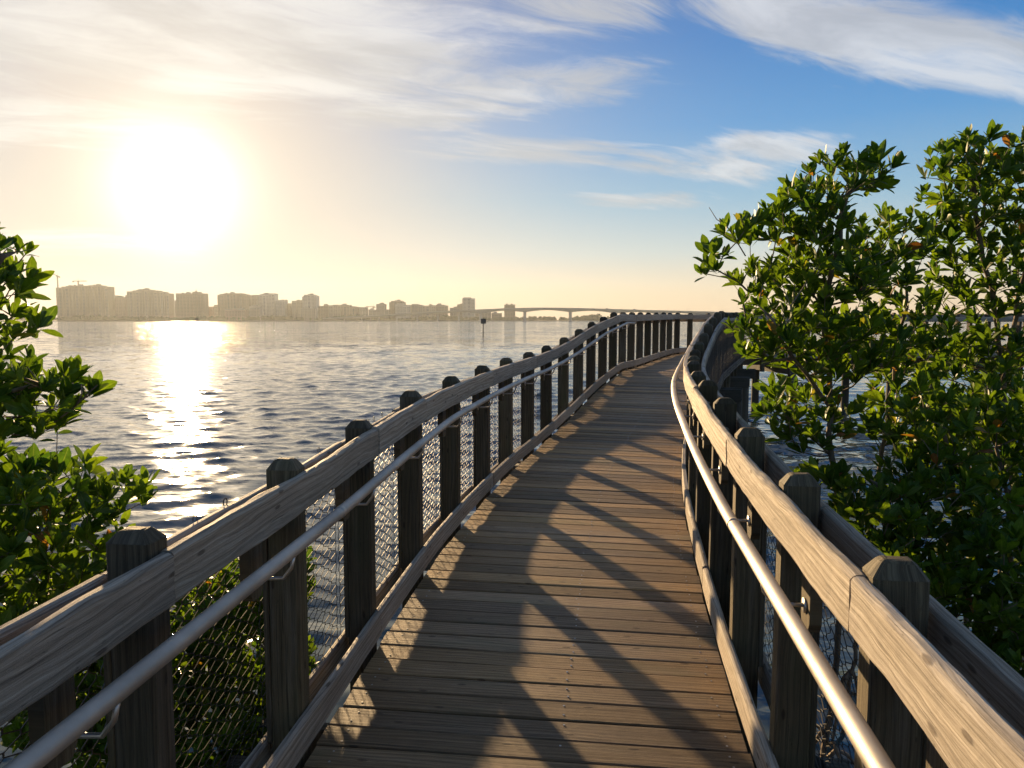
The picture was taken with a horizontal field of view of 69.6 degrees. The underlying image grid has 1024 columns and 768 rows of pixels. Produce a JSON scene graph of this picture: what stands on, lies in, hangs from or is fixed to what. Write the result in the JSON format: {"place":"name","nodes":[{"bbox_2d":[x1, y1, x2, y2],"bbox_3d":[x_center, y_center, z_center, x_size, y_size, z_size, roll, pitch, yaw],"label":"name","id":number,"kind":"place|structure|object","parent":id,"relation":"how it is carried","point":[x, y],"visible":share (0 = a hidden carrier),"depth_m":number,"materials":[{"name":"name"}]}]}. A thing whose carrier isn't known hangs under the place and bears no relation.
{"place":"outdoors","nodes":[
{"label":"outdoors","id":0,"kind":"place"},
{"bbox_2d":[0,320,599,320],"bbox_3d":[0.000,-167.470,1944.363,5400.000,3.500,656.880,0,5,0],"label":"shore","id":1,"kind":"structure","parent":0,"point":[312,320],"depth_m":1662.85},
{"bbox_2d":[56,284,114,319],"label":"apartment building","id":2,"kind":"structure","parent":1,"relation":"on","point":[87,301],"depth_m":1690.34,"materials":[{"name":"beige concrete"}]},
{"bbox_2d":[59,289,61,314],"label":"window","id":3,"kind":"structure","parent":2,"relation":"in","point":[59,289],"depth_m":1689.95,"materials":[{"name":"grey glass"}]},
{"bbox_2d":[65,289,68,314],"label":"window","id":4,"kind":"structure","parent":2,"relation":"in","point":[65,289],"depth_m":1691.40,"materials":[{"name":"grey glass"}]},
{"bbox_2d":[75,287,78,314],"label":"window","id":5,"kind":"structure","parent":2,"relation":"in","point":[75,287],"depth_m":1689.95,"materials":[{"name":"grey glass"}]},
{"bbox_2d":[82,287,85,314],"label":"window","id":6,"kind":"structure","parent":2,"relation":"in","point":[82,287],"depth_m":1689.74,"materials":[{"name":"grey glass"}]},
{"bbox_2d":[92,287,94,314],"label":"window","id":7,"kind":"structure","parent":2,"relation":"in","point":[92,287],"depth_m":1690.98,"materials":[{"name":"grey glass"}]},
{"bbox_2d":[98,287,100,314],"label":"window","id":8,"kind":"structure","parent":2,"relation":"in","point":[98,287],"depth_m":1690.98,"materials":[{"name":"grey glass"}]},
{"bbox_2d":[105,289,108,317],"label":"window","id":9,"kind":"structure","parent":2,"relation":"in","point":[105,289],"depth_m":1690.16,"materials":[{"name":"glass"}]},
{"bbox_2d":[113,295,117,315],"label":"apartment building","id":10,"kind":"structure","parent":1,"relation":"on","point":[114,304],"depth_m":1713.28,"materials":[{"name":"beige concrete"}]},
{"bbox_2d":[114,295,127,318],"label":"apartment building","id":11,"kind":"structure","parent":1,"relation":"on","point":[120,306],"depth_m":1705.35,"materials":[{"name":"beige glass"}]},
{"bbox_2d":[127,288,174,319],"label":"apartment building","id":12,"kind":"structure","parent":1,"relation":"on","point":[147,302],"depth_m":1691.04,"materials":[{"name":"beige concrete"}]},
{"bbox_2d":[154,293,156,314],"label":"window","id":13,"kind":"structure","parent":12,"relation":"in","point":[154,293],"depth_m":1691.40,"materials":[{"name":"glass"}]},
{"bbox_2d":[174,290,208,319],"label":"apartment building","id":14,"kind":"structure","parent":1,"relation":"on","point":[195,304],"depth_m":1681.29,"materials":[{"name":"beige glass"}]},
{"bbox_2d":[209,307,213,316],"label":"apartment building","id":15,"kind":"structure","parent":1,"relation":"on","point":[211,311],"depth_m":1732.73,"materials":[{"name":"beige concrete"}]},
{"bbox_2d":[214,305,217,316],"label":"apartment building","id":16,"kind":"structure","parent":1,"relation":"on","point":[215,310],"depth_m":1730.92,"materials":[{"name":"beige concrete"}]},
{"bbox_2d":[217,292,251,316],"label":"apartment building","id":17,"kind":"structure","parent":1,"relation":"on","point":[232,300],"depth_m":1710.03,"materials":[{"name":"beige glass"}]},
{"bbox_2d":[225,308,248,319],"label":"apartment building","id":18,"kind":"structure","parent":1,"relation":"on","point":[240,313],"depth_m":1662.10,"materials":[{"name":"beige concrete"}]},
{"bbox_2d":[250,295,257,304],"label":"apartment building","id":19,"kind":"structure","parent":1,"relation":"on","point":[254,299],"depth_m":1725.02,"materials":[{"name":"beige concrete"}]},
{"bbox_2d":[249,305,262,319],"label":"apartment building","id":20,"kind":"structure","parent":1,"relation":"on","point":[255,310],"depth_m":1663.97,"materials":[{"name":"beige concrete"}]},
{"bbox_2d":[258,293,277,317],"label":"apartment building","id":21,"kind":"structure","parent":1,"relation":"on","point":[266,301],"depth_m":1735.56,"materials":[{"name":"beige concrete"}]},
{"bbox_2d":[275,300,287,316],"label":"apartment building","id":22,"kind":"structure","parent":1,"relation":"on","point":[281,307],"depth_m":1726.46,"materials":[{"name":"beige concrete"}]},
{"bbox_2d":[287,303,291,316],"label":"apartment building","id":23,"kind":"structure","parent":1,"relation":"on","point":[289,309],"depth_m":1745.79,"materials":[{"name":"beige concrete"}]},
{"bbox_2d":[292,300,301,319],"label":"apartment building","id":24,"kind":"structure","parent":1,"relation":"on","point":[296,307],"depth_m":1730.92,"materials":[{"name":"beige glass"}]},
{"bbox_2d":[4,314,609,319],"bbox_3d":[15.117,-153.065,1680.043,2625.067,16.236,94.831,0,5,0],"label":"shoreline trees","id":25,"kind":"object","parent":1,"relation":"on","point":[282,317],"visible":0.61,"depth_m":1651.09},
{"bbox_2d":[300,307,317,319],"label":"apartment building","id":26,"kind":"structure","parent":1,"relation":"on","point":[307,313],"depth_m":1661.98,"materials":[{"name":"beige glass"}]},
{"bbox_2d":[302,294,319,314],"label":"apartment building","id":27,"kind":"structure","parent":1,"relation":"on","point":[310,300],"depth_m":1725.54,"materials":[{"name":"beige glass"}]},
{"bbox_2d":[318,304,328,317],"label":"apartment building","id":28,"kind":"structure","parent":1,"relation":"on","point":[322,311],"depth_m":1741.48,"materials":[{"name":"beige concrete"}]},
{"bbox_2d":[328,305,340,317],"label":"apartment building","id":29,"kind":"structure","parent":1,"relation":"on","point":[334,310],"depth_m":1736.56,"materials":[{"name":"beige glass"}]},
{"bbox_2d":[341,304,358,315],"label":"apartment building","id":30,"kind":"structure","parent":1,"relation":"on","point":[347,310],"depth_m":1741.69,"materials":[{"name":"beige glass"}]},
{"bbox_2d":[359,307,367,315],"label":"apartment building","id":31,"kind":"structure","parent":1,"relation":"on","point":[363,311],"depth_m":1746.46,"materials":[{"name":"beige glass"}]},
{"bbox_2d":[368,303,389,319],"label":"apartment building","id":32,"kind":"structure","parent":1,"relation":"on","point":[381,309],"depth_m":1741.87,"materials":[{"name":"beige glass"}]},
{"bbox_2d":[389,300,405,318],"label":"apartment building","id":33,"kind":"structure","parent":1,"relation":"on","point":[392,306],"depth_m":1761.03,"materials":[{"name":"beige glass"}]},
{"bbox_2d":[395,303,411,318],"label":"apartment building","id":34,"kind":"structure","parent":1,"relation":"on","point":[400,308],"depth_m":1726.45,"materials":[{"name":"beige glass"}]},
{"bbox_2d":[412,304,423,319],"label":"apartment building","id":35,"kind":"structure","parent":1,"relation":"on","point":[416,308],"depth_m":1731.53,"materials":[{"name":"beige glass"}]},
{"bbox_2d":[423,304,435,317],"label":"apartment building","id":36,"kind":"structure","parent":1,"relation":"on","point":[430,308],"depth_m":1736.30,"materials":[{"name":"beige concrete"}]},
{"bbox_2d":[436,303,447,319],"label":"apartment building","id":37,"kind":"structure","parent":1,"relation":"on","point":[440,307],"depth_m":1731.44,"materials":[{"name":"beige concrete"}]},
{"bbox_2d":[450,303,461,316],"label":"apartment building","id":38,"kind":"structure","parent":1,"relation":"on","point":[459,307],"depth_m":1741.40,"materials":[{"name":"beige concrete"}]},
{"bbox_2d":[462,297,474,319],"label":"apartment building","id":39,"kind":"structure","parent":1,"relation":"on","point":[468,303],"depth_m":1725.95,"materials":[{"name":"beige concrete"}]},
{"bbox_2d":[475,312,490,318],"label":"apartment building","id":40,"kind":"structure","parent":1,"relation":"on","point":[487,315],"depth_m":1752.16,"materials":[{"name":"beige concrete"}]},
{"bbox_2d":[491,312,501,319],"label":"apartment building","id":41,"kind":"structure","parent":1,"relation":"on","point":[495,314],"depth_m":1757.23,"materials":[{"name":"beige concrete"}]},
{"bbox_2d":[504,304,514,319],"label":"apartment building","id":42,"kind":"structure","parent":1,"relation":"on","point":[510,314],"depth_m":1751.44,"materials":[{"name":"beige concrete"}]},
{"bbox_2d":[0,321,1023,767],"bbox_3d":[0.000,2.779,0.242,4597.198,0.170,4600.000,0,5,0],"label":"water","id":43,"kind":"structure","parent":0,"point":[206,417],"depth_m":24.73,"materials":[{"name":"grey liquid"}]},
{"bbox_2d":[0,221,160,735],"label":"mangrove bush","id":44,"kind":"object","parent":43,"relation":"in","point":[25,496],"visible":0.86,"depth_m":3.13,"materials":[{"name":"green plant"}]},
{"bbox_2d":[0,545,318,767],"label":"mangrove bush","id":45,"kind":"object","parent":43,"relation":"in","point":[18,721],"visible":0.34,"depth_m":3.71,"materials":[{"name":"green plant"}]},
{"bbox_2d":[481,318,485,334],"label":"channel marker","id":46,"kind":"object","parent":43,"relation":"in","point":[483,321],"visible":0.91,"depth_m":141.31,"materials":[{"name":"brown wood"}]},
{"bbox_2d":[322,304,730,320],"bbox_3d":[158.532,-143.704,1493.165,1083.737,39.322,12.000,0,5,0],"label":"road bridge","id":47,"kind":"structure","parent":43,"relation":"in","point":[480,312],"depth_m":1488.19,"materials":[{"name":"concrete"}]},
{"bbox_2d":[226,353,1023,767],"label":"boardwalk","id":48,"kind":"structure","parent":43,"relation":"in","point":[554,613],"depth_m":4.06,"materials":[{"name":"brown wood"}]},
{"bbox_2d":[0,312,1023,767],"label":"timber railing","id":49,"kind":"object","parent":48,"relation":"attached to","point":[116,616],"visible":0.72,"depth_m":2.95,"materials":[{"name":"brown wood"}]},
{"bbox_2d":[671,311,1023,767],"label":"timber railing","id":50,"kind":"object","parent":48,"relation":"attached to","point":[939,685],"visible":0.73,"depth_m":2.43,"materials":[{"name":"brown wood"}]},
{"bbox_2d":[693,139,963,764],"bbox_3d":[2.081,0.642,4.589,1.986,4.134,1.094,-3,6,-29],"label":"mangrove tree","id":51,"kind":"object","parent":43,"relation":"in","point":[845,331],"visible":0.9,"depth_m":4.31,"materials":[{"name":"green plant"}]},
{"bbox_2d":[789,367,1023,677],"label":"mangrove bush","id":52,"kind":"object","parent":43,"relation":"in","point":[976,536],"visible":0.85,"depth_m":3.80,"materials":[{"name":"green plant"}]},
{"bbox_2d":[906,119,1023,669],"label":"mangrove tree","id":53,"kind":"object","parent":43,"relation":"in","point":[978,338],"visible":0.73,"depth_m":4.76,"materials":[{"name":"green plant"}]},
{"bbox_2d":[0,0,1023,319],"label":"sky","id":54,"kind":"structure","parent":0,"point":[359,153],"materials":[{"name":"blue"}]}
]}

